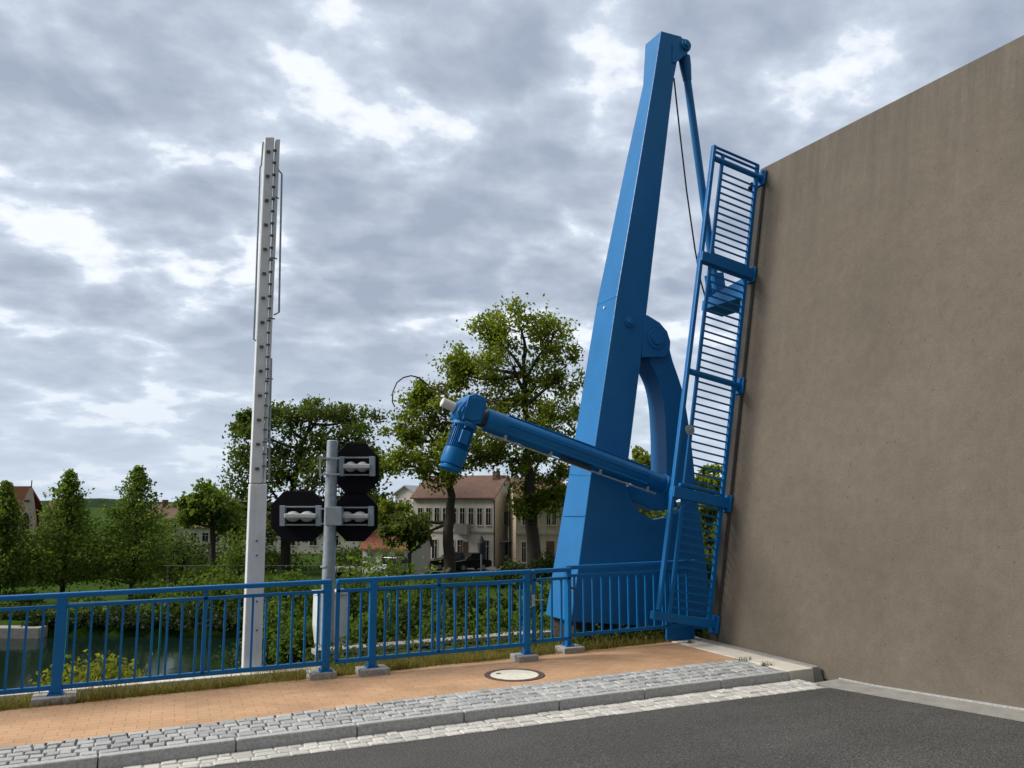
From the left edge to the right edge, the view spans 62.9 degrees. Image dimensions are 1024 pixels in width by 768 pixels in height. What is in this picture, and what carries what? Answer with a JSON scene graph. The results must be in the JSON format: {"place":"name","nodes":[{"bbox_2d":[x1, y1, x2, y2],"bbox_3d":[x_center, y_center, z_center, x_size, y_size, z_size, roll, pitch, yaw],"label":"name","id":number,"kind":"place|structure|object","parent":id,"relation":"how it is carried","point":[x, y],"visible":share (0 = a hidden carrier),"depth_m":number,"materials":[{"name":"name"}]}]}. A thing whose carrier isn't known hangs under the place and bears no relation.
{"place":"outdoors","nodes":[
{"label":"outdoors","id":0,"kind":"place"},
{"bbox_2d":[0,635,311,689],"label":"water","id":1,"kind":"structure","parent":0,"point":[14,671],"depth_m":36.23,"materials":[{"name":"teal liquid"}]},
{"bbox_2d":[182,498,236,557],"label":"pale house","id":2,"kind":"structure","parent":0,"point":[205,536],"depth_m":89.28,"materials":[{"name":"white paint"}]},
{"bbox_2d":[243,512,358,553],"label":"distant house","id":3,"kind":"structure","parent":0,"point":[309,545],"depth_m":96.55,"materials":[{"name":"white paint"}]},
{"bbox_2d":[41,498,679,506],"bbox_3d":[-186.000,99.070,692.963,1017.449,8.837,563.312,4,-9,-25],"label":"hill","id":4,"kind":"structure","parent":0,"point":[95,502],"depth_m":648.88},
{"bbox_2d":[0,642,735,746],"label":"brick pavement","id":5,"kind":"structure","parent":0,"point":[37,725],"depth_m":8.30,"materials":[{"name":"brick"}]},
{"bbox_2d":[484,668,544,681],"bbox_3d":[0.028,3.233,9.258,0.684,0.040,0.684,4,-9,-25],"label":"manhole cover","id":6,"kind":"object","parent":5,"relation":"on","point":[514,675],"visible":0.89,"depth_m":9.21,"materials":[{"name":"concrete"}]},
{"bbox_2d":[562,559,694,646],"bbox_3d":[1.608,2.933,11.201,2.103,1.085,0.143,4,-9,-26],"label":"railing","id":7,"kind":"object","parent":5,"relation":"on","point":[675,631],"visible":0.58,"depth_m":11.16,"materials":[{"name":"metal"}]},
{"bbox_2d":[391,485,417,515],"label":"gabled house","id":8,"kind":"structure","parent":0,"point":[405,491],"depth_m":85.08,"materials":[{"name":"white paint"}]},
{"bbox_2d":[0,507,827,767],"bbox_3d":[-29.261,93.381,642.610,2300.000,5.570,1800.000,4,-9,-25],"label":"ground","id":9,"kind":"structure","parent":0,"point":[314,574],"depth_m":57.55,"materials":[{"name":"plant"}]},
{"bbox_2d":[0,587,43,605],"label":"bank shrub","id":10,"kind":"object","parent":9,"relation":"on","point":[38,601],"visible":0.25,"depth_m":47.09,"materials":[{"name":"green plant"}]},
{"bbox_2d":[0,625,47,638],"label":"quay wall","id":11,"kind":"structure","parent":9,"relation":"on","point":[18,632],"depth_m":40.16,"materials":[{"name":"grey concrete"}]},
{"bbox_2d":[0,480,48,591],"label":"young tree","id":12,"kind":"object","parent":9,"relation":"on","point":[11,568],"visible":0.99,"depth_m":47.90,"materials":[{"name":"green plant"}]},
{"bbox_2d":[0,599,56,620],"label":"bank shrub","id":13,"kind":"object","parent":9,"relation":"on","point":[17,615],"visible":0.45,"depth_m":43.67,"materials":[{"name":"green plant"}]},
{"bbox_2d":[12,480,72,547],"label":"house","id":14,"kind":"structure","parent":9,"relation":"on","point":[27,496],"depth_m":79.62,"materials":[{"name":"stone"}]},
{"bbox_2d":[20,610,77,628],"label":"bank shrub","id":15,"kind":"object","parent":9,"relation":"on","point":[36,619],"visible":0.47,"depth_m":41.24,"materials":[{"name":"green plant"}]},
{"bbox_2d":[30,691,77,707],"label":"plinth","id":16,"kind":"structure","parent":9,"relation":"on","point":[42,698],"depth_m":7.93,"materials":[{"name":"concrete"}]},
{"bbox_2d":[0,579,332,696],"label":"railing","id":17,"kind":"object","parent":16,"relation":"on","point":[55,687],"visible":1,"depth_m":8.51,"materials":[{"name":"metal"}]},
{"bbox_2d":[16,468,121,592],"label":"young tree","id":18,"kind":"object","parent":9,"relation":"on","point":[67,491],"visible":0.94,"depth_m":50.03,"materials":[{"name":"green plant"}]},
{"bbox_2d":[54,589,109,608],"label":"bank shrub","id":19,"kind":"object","parent":9,"relation":"on","point":[77,599],"visible":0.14,"depth_m":46.16,"materials":[{"name":"green plant"}]},
{"bbox_2d":[48,609,120,628],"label":"bank shrub","id":20,"kind":"object","parent":9,"relation":"on","point":[83,617],"visible":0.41,"depth_m":41.49,"materials":[{"name":"green plant"}]},
{"bbox_2d":[68,597,114,614],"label":"bank shrub","id":21,"kind":"object","parent":9,"relation":"on","point":[88,609],"visible":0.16,"depth_m":43.74,"materials":[{"name":"green plant"}]},
{"bbox_2d":[28,649,160,685],"bbox_3d":[-4.849,3.512,9.713,1.428,0.756,1.405,4,-9,-25],"label":"yellow shrub","id":22,"kind":"object","parent":9,"relation":"on","point":[96,676],"visible":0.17,"depth_m":9.71,"materials":[{"name":"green plant"}]},
{"bbox_2d":[81,609,141,629],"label":"bank shrub","id":23,"kind":"object","parent":9,"relation":"on","point":[114,621],"visible":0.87,"depth_m":41.17,"materials":[{"name":"green plant"}]},
{"bbox_2d":[105,599,137,613],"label":"bank shrub","id":24,"kind":"object","parent":9,"relation":"on","point":[118,608],"visible":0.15,"depth_m":43.70,"materials":[{"name":"green plant"}]},
{"bbox_2d":[60,465,196,599],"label":"young tree","id":25,"kind":"object","parent":9,"relation":"on","point":[137,488],"visible":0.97,"depth_m":51.64,"materials":[{"name":"green plant"}]},
{"bbox_2d":[126,572,183,606],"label":"bank shrub","id":26,"kind":"object","parent":9,"relation":"on","point":[156,583],"visible":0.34,"depth_m":48.80,"materials":[{"name":"green plant"}]},
{"bbox_2d":[131,609,187,629],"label":"bank shrub","id":27,"kind":"object","parent":9,"relation":"on","point":[145,621],"visible":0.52,"depth_m":41.19,"materials":[{"name":"green plant"}]},
{"bbox_2d":[0,666,320,704],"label":"concrete edging","id":28,"kind":"object","parent":9,"relation":"on","point":[149,682],"depth_m":9.01,"materials":[{"name":"concrete"}]},
{"bbox_2d":[133,592,194,616],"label":"bank shrub","id":29,"kind":"object","parent":9,"relation":"on","point":[175,606],"visible":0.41,"depth_m":43.37,"materials":[{"name":"green plant"}]},
{"bbox_2d":[122,507,205,552],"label":"hedge","id":30,"kind":"object","parent":9,"relation":"on","point":[186,534],"visible":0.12,"depth_m":81.53,"materials":[{"name":"green plant"}]},
{"bbox_2d":[147,500,183,544],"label":"distant house","id":31,"kind":"structure","parent":9,"relation":"on","point":[170,511],"depth_m":109.35,"materials":[{"name":"stone"}]},
{"bbox_2d":[141,532,194,577],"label":"hedge","id":32,"kind":"object","parent":9,"relation":"on","point":[177,553],"visible":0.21,"depth_m":65.24,"materials":[{"name":"green plant"}]},
{"bbox_2d":[150,569,222,612],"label":"bank shrub","id":33,"kind":"object","parent":9,"relation":"on","point":[194,581],"visible":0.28,"depth_m":46.21,"materials":[{"name":"green plant"}]},
{"bbox_2d":[154,603,229,630],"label":"bank shrub","id":34,"kind":"object","parent":9,"relation":"on","point":[189,622],"visible":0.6,"depth_m":41.02,"materials":[{"name":"green plant"}]},
{"bbox_2d":[168,559,219,594],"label":"bank shrub","id":35,"kind":"object","parent":9,"relation":"on","point":[198,573],"visible":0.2,"depth_m":50.88,"materials":[{"name":"green plant"}]},
{"bbox_2d":[158,528,245,571],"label":"hedge","id":36,"kind":"object","parent":9,"relation":"on","point":[202,556],"visible":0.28,"depth_m":71.11,"materials":[{"name":"green plant"}]},
{"bbox_2d":[165,477,246,573],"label":"lime tree","id":37,"kind":"object","parent":9,"relation":"on","point":[207,501],"visible":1,"depth_m":58.81,"materials":[{"name":"green plant"}]},
{"bbox_2d":[5,703,420,764],"bbox_3d":[-6.294,2.631,4.868,21.030,0.001,0.798,4,-9,-28],"label":"cobble bedding","id":38,"kind":"object","parent":9,"relation":"on","point":[46,747],"visible":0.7,"depth_m":6.77,"materials":[{"name":"soil"}]},
{"bbox_2d":[0,659,779,765],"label":"cobble strip","id":39,"kind":"object","parent":38,"relation":"on","point":[461,701],"visible":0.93,"depth_m":7.68,"materials":[{"name":"stone"}]},
{"bbox_2d":[185,564,243,612],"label":"bank shrub","id":40,"kind":"object","parent":9,"relation":"on","point":[227,579],"visible":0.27,"depth_m":45.01,"materials":[{"name":"green plant"}]},
{"bbox_2d":[207,607,268,630],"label":"bank shrub","id":41,"kind":"object","parent":9,"relation":"on","point":[217,622],"visible":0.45,"depth_m":40.75,"materials":[{"name":"green plant"}]},
{"bbox_2d":[210,615,267,673],"bbox_3d":[-4.530,5.309,14.185,1.846,2.734,1.823,4,-9,-25],"label":"bank shrub","id":42,"kind":"object","parent":9,"relation":"on","point":[231,660],"visible":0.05,"depth_m":14.34,"materials":[{"name":"green plant"}]},
{"bbox_2d":[208,523,273,594],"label":"bank shrub","id":43,"kind":"object","parent":9,"relation":"on","point":[235,558],"visible":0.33,"depth_m":49.04,"materials":[{"name":"green plant"}]},
{"bbox_2d":[163,565,336,605],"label":"railing","id":44,"kind":"object","parent":9,"relation":"on","point":[239,565],"visible":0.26,"depth_m":48.19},
{"bbox_2d":[218,568,287,615],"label":"bank shrub","id":45,"kind":"object","parent":9,"relation":"on","point":[233,603],"visible":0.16,"depth_m":43.89,"materials":[{"name":"green plant"}]},
{"bbox_2d":[241,137,282,672],"bbox_3d":[-2.934,0.353,10.004,0.435,6.871,0.280,4,-9,-25],"label":"barrier boom","id":46,"kind":"object","parent":9,"relation":"on","point":[257,493],"visible":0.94,"depth_m":9.95,"materials":[{"name":"metal"}]},
{"bbox_2d":[223,539,314,572],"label":"hedge","id":47,"kind":"object","parent":9,"relation":"on","point":[273,555],"visible":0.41,"depth_m":75.00,"materials":[{"name":"green plant"}]},
{"bbox_2d":[238,580,312,670],"bbox_3d":[-3.762,3.987,13.584,1.301,1.614,1.359,4,-9,-25],"label":"bank shrub","id":48,"kind":"object","parent":9,"relation":"on","point":[272,621],"visible":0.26,"depth_m":13.49,"materials":[{"name":"green plant"}]},
{"bbox_2d":[63,583,512,681],"bbox_3d":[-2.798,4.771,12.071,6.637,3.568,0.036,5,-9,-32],"label":"bank railing","id":49,"kind":"object","parent":9,"relation":"on","point":[67,630],"visible":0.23,"depth_m":11.11,"materials":[{"name":"metal"}]},
{"bbox_2d":[267,612,314,663],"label":"bank shrub","id":50,"kind":"object","parent":9,"relation":"on","point":[284,644],"visible":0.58,"depth_m":12.37,"materials":[{"name":"green plant"}]},
{"bbox_2d":[263,564,321,617],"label":"bank shrub","id":51,"kind":"object","parent":9,"relation":"on","point":[293,576],"visible":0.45,"depth_m":44.82,"materials":[{"name":"green plant"}]},
{"bbox_2d":[214,394,397,573],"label":"broad tree","id":52,"kind":"object","parent":9,"relation":"on","point":[309,411],"visible":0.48,"depth_m":71.96,"materials":[{"name":"green plant"}]},
{"bbox_2d":[306,669,336,680],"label":"plinth","id":53,"kind":"structure","parent":9,"relation":"on","point":[316,674],"depth_m":9.06,"materials":[{"name":"concrete"}]},
{"bbox_2d":[271,440,378,647],"bbox_3d":[-2.643,2.355,11.610,1.517,3.141,0.255,0,-8,0],"label":"signal post","id":54,"kind":"object","parent":9,"relation":"on","point":[352,473],"visible":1,"depth_m":11.74,"materials":[{"name":"metal"}]},
{"bbox_2d":[312,589,347,647],"bbox_3d":[-2.583,3.430,11.856,0.474,0.980,0.360,4,-9,-25],"label":"cabinet","id":55,"kind":"object","parent":9,"relation":"on","point":[343,615],"visible":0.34,"depth_m":11.78,"materials":[{"name":"white metal"}]},
{"bbox_2d":[307,541,362,568],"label":"hedge","id":56,"kind":"object","parent":9,"relation":"on","point":[341,553],"visible":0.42,"depth_m":77.98,"materials":[{"name":"green plant"}]},
{"bbox_2d":[308,565,383,631],"bbox_3d":[-3.032,4.077,14.804,1.432,1.685,1.259,-4,-9,28],"label":"bank shrub","id":57,"kind":"object","parent":9,"relation":"on","point":[354,603],"visible":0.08,"depth_m":14.73,"materials":[{"name":"green plant"}]},
{"bbox_2d":[315,489,384,575],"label":"broad tree","id":58,"kind":"object","parent":9,"relation":"on","point":[375,496],"visible":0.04,"depth_m":70.14,"materials":[{"name":"green plant"}]},
{"bbox_2d":[320,540,401,613],"bbox_3d":[-3.284,4.685,18.215,1.996,2.901,2.100,-4,-9,30],"label":"bank shrub","id":59,"kind":"object","parent":9,"relation":"on","point":[355,572],"visible":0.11,"depth_m":18.14,"materials":[{"name":"green plant"}]},
{"bbox_2d":[355,664,389,676],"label":"plinth","id":60,"kind":"structure","parent":9,"relation":"on","point":[362,671],"depth_m":9.25,"materials":[{"name":"concrete"}]},
{"bbox_2d":[334,569,533,668],"bbox_3d":[-0.859,2.717,9.760,2.415,1.001,0.140,4,-9,-25],"label":"railing","id":61,"kind":"object","parent":60,"relation":"on","point":[371,658],"visible":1,"depth_m":9.71,"materials":[{"name":"metal"}]},
{"bbox_2d":[531,567,575,643],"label":"railing gate","id":62,"kind":"structure","parent":61,"relation":"attached to","point":[567,570],"depth_m":10.39,"materials":[{"name":"metal"}]},
{"bbox_2d":[349,606,405,644],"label":"bank shrub","id":63,"kind":"object","parent":9,"relation":"on","point":[353,634],"visible":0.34,"depth_m":12.46,"materials":[{"name":"green plant"}]},
{"bbox_2d":[0,670,788,767],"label":"kerb","id":64,"kind":"structure","parent":9,"relation":"on","point":[143,756],"depth_m":7.29,"materials":[{"name":"stone"}]},
{"bbox_2d":[356,539,434,630],"bbox_3d":[-2.447,4.507,17.437,2.131,2.515,1.895,-2,-8,16],"label":"bank shrub","id":65,"kind":"object","parent":9,"relation":"on","point":[380,595],"visible":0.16,"depth_m":17.32,"materials":[{"name":"green plant"}]},
{"bbox_2d":[359,517,433,575],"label":"cottage","id":66,"kind":"structure","parent":9,"relation":"on","point":[418,554],"depth_m":67.90,"materials":[{"name":"white paint"}]},
{"bbox_2d":[374,511,437,581],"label":"garden tree","id":67,"kind":"object","parent":9,"relation":"on","point":[408,532],"visible":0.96,"depth_m":60.22,"materials":[{"name":"green plant"}]},
{"bbox_2d":[377,590,436,641],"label":"bank shrub","id":68,"kind":"object","parent":9,"relation":"on","point":[414,620],"visible":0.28,"depth_m":13.82,"materials":[{"name":"green plant"}]},
{"bbox_2d":[387,561,450,631],"bbox_3d":[-1.604,4.434,16.392,1.761,1.858,1.495,4,-9,-25],"label":"bank shrub","id":69,"kind":"object","parent":9,"relation":"on","point":[426,596],"visible":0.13,"depth_m":16.27,"materials":[{"name":"green plant"}]},
{"bbox_2d":[311,629,550,660],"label":"wall","id":70,"kind":"structure","parent":9,"relation":"on","point":[503,636],"depth_m":11.63,"materials":[{"name":"grey concrete"}]},
{"bbox_2d":[376,374,515,581],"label":"maple tree","id":71,"kind":"object","parent":9,"relation":"on","point":[422,396],"visible":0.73,"depth_m":64.95,"materials":[{"name":"green plant"}]},
{"bbox_2d":[417,601,475,638],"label":"bank shrub","id":72,"kind":"object","parent":9,"relation":"on","point":[449,622],"visible":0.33,"depth_m":13.20,"materials":[{"name":"green plant"}]},
{"bbox_2d":[410,472,510,566],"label":"town house","id":73,"kind":"structure","parent":9,"relation":"on","point":[481,505],"depth_m":77.39,"materials":[{"name":"white paint"}]},
{"bbox_2d":[426,567,495,623],"bbox_3d":[-0.856,4.211,15.501,1.466,1.574,1.841,0,-8,2],"label":"bank shrub","id":74,"kind":"object","parent":9,"relation":"on","point":[460,599],"visible":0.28,"depth_m":15.38,"materials":[{"name":"green plant"}]},
{"bbox_2d":[142,683,813,767],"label":"sett bedding","id":75,"kind":"object","parent":9,"relation":"on","point":[345,743],"visible":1,"depth_m":7.30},
{"bbox_2d":[123,679,823,767],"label":"pale sett strip","id":76,"kind":"object","parent":75,"relation":"on","point":[791,686],"visible":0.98,"depth_m":7.57,"materials":[{"name":"stone"}]},
{"bbox_2d":[458,605,518,635],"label":"bank shrub","id":77,"kind":"object","parent":9,"relation":"on","point":[493,621],"visible":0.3,"depth_m":13.18,"materials":[{"name":"green plant"}]},
{"bbox_2d":[470,575,522,629],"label":"bank shrub","id":78,"kind":"object","parent":9,"relation":"on","point":[504,603],"visible":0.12,"depth_m":15.39,"materials":[{"name":"green plant"}]},
{"bbox_2d":[286,615,708,669],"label":"ground weeds","id":79,"kind":"object","parent":9,"relation":"on","point":[636,635],"visible":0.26,"depth_m":11.45,"materials":[{"name":"green plant"}]},
{"bbox_2d":[425,292,585,577],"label":"maple tree","id":80,"kind":"object","parent":9,"relation":"on","point":[462,369],"visible":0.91,"depth_m":67.52,"materials":[{"name":"green plant"}]},
{"bbox_2d":[483,555,531,588],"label":"hedge","id":81,"kind":"object","parent":9,"relation":"on","point":[513,565],"visible":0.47,"depth_m":60.17,"materials":[{"name":"green plant"}]},
{"bbox_2d":[510,653,538,662],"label":"plinth","id":82,"kind":"structure","parent":9,"relation":"on","point":[519,657],"depth_m":10.04,"materials":[{"name":"concrete"}]},
{"bbox_2d":[513,575,550,628],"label":"bank shrub","id":83,"kind":"object","parent":9,"relation":"on","point":[546,587],"visible":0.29,"depth_m":14.45,"materials":[{"name":"green plant"}]},
{"bbox_2d":[518,611,550,630],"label":"bank shrub","id":84,"kind":"object","parent":9,"relation":"on","point":[546,618],"visible":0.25,"depth_m":12.86,"materials":[{"name":"green plant"}]},
{"bbox_2d":[507,478,565,567],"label":"town house","id":85,"kind":"structure","parent":9,"relation":"on","point":[548,529],"depth_m":73.70,"materials":[{"name":"beige paint"}]},
{"bbox_2d":[527,548,555,582],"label":"hedge","id":86,"kind":"object","parent":9,"relation":"on","point":[548,561],"visible":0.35,"depth_m":64.22,"materials":[{"name":"green plant"}]},
{"bbox_2d":[555,644,584,653],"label":"plinth","id":87,"kind":"structure","parent":9,"relation":"on","point":[571,650],"depth_m":10.60,"materials":[{"name":"concrete"}]},
{"bbox_2d":[546,31,708,642],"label":"bridge tower","id":88,"kind":"structure","parent":9,"relation":"on","point":[604,520],"depth_m":12.40,"materials":[{"name":"metal"}]},
{"bbox_2d":[392,375,670,494],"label":"spindle drive","id":89,"kind":"structure","parent":88,"relation":"attached to","point":[469,414],"depth_m":11.07,"materials":[{"name":"paint"}]},
{"bbox_2d":[673,78,704,294],"bbox_3d":[2.887,-3.120,13.515,0.564,3.756,0.026,4,-9,-25],"label":"control cable","id":90,"kind":"object","parent":88,"relation":"hanging from","point":[685,178],"visible":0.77,"depth_m":13.49,"materials":[{"name":"metal"}]},
{"bbox_2d":[679,53,724,297],"bbox_3d":[3.070,-3.443,13.647,0.704,4.086,0.250,4,-9,-25],"label":"tie rod","id":91,"kind":"object","parent":88,"relation":"attached to","point":[685,64],"visible":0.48,"depth_m":13.63,"materials":[{"name":"blue paint"}]},
{"bbox_2d":[626,445,667,517],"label":"garden tree","id":92,"kind":"object","parent":9,"relation":"on","point":[639,456],"visible":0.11,"depth_m":58.74,"materials":[{"name":"green plant"}]},
{"bbox_2d":[695,464,722,589],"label":"garden tree","id":93,"kind":"object","parent":9,"relation":"on","point":[711,520],"visible":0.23,"depth_m":46.00,"materials":[{"name":"green plant"}]},
{"bbox_2d":[669,639,814,682],"bbox_3d":[2.797,3.489,10.530,0.370,0.200,2.363,4,-9,-25],"label":"concrete apron","id":94,"kind":"object","parent":9,"relation":"on","point":[800,672],"visible":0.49,"depth_m":10.11,"materials":[{"name":"concrete"}]},
{"bbox_2d":[694,636,823,681],"bbox_3d":[3.029,3.504,10.666,0.145,0.208,2.393,4,-9,-25],"label":"concrete edge","id":95,"kind":"object","parent":9,"relation":"on","point":[818,676],"visible":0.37,"depth_m":10.26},
{"bbox_2d":[701,35,1023,707],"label":"bridge leaf","id":96,"kind":"object","parent":9,"relation":"on","point":[872,529],"visible":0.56,"depth_m":9.75,"materials":[{"name":"brown concrete"}]},
{"bbox_2d":[650,145,766,633],"bbox_3d":[2.853,-0.085,11.965,2.239,7.067,0.170,4,-9,-25],"label":"bridge railing","id":97,"kind":"object","parent":96,"relation":"attached to","point":[711,260],"visible":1,"depth_m":11.90,"materials":[{"name":"metal"}]},
{"bbox_2d":[815,679,1023,721],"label":"gutter","id":98,"kind":"object","parent":9,"relation":"on","point":[989,710],"visible":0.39,"depth_m":8.18,"materials":[{"name":"grey concrete"}]},
{"bbox_2d":[838,678,1023,710],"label":"joint strip","id":99,"kind":"object","parent":9,"relation":"on","point":[986,703],"visible":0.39,"depth_m":8.25,"materials":[{"name":"metal"}]},
{"bbox_2d":[335,566,501,571],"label":"street","id":100,"kind":"structure","parent":0,"point":[475,570],"depth_m":72.45,"materials":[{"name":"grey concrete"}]},
{"bbox_2d":[368,556,413,575],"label":"parked car","id":101,"kind":"object","parent":100,"relation":"on","point":[395,562],"visible":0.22,"depth_m":65.50,"materials":[{"name":"silver metal"}]},
{"bbox_2d":[430,552,463,569],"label":"parked car","id":102,"kind":"object","parent":100,"relation":"on","point":[440,565],"visible":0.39,"depth_m":71.43,"materials":[{"name":"black paint"}]},
{"bbox_2d":[456,552,491,570],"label":"parked car","id":103,"kind":"object","parent":100,"relation":"on","point":[468,560],"visible":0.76,"depth_m":70.95,"materials":[{"name":"black paint"}]},
{"bbox_2d":[0,0,1023,501],"label":"sky","id":104,"kind":"structure","parent":0,"point":[440,160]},
{"bbox_2d":[205,688,1023,767],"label":"road","id":105,"kind":"structure","parent":0,"point":[828,728],"depth_m":6.85,"materials":[{"name":"asphalt"}]},
{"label":"verge","id":106,"kind":"structure","parent":0,"visible":0},
{"bbox_2d":[0,630,671,710],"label":"verge grass","id":107,"kind":"structure","parent":106,"relation":"on","point":[434,660],"depth_m":9.22,"materials":[{"name":"plant"}]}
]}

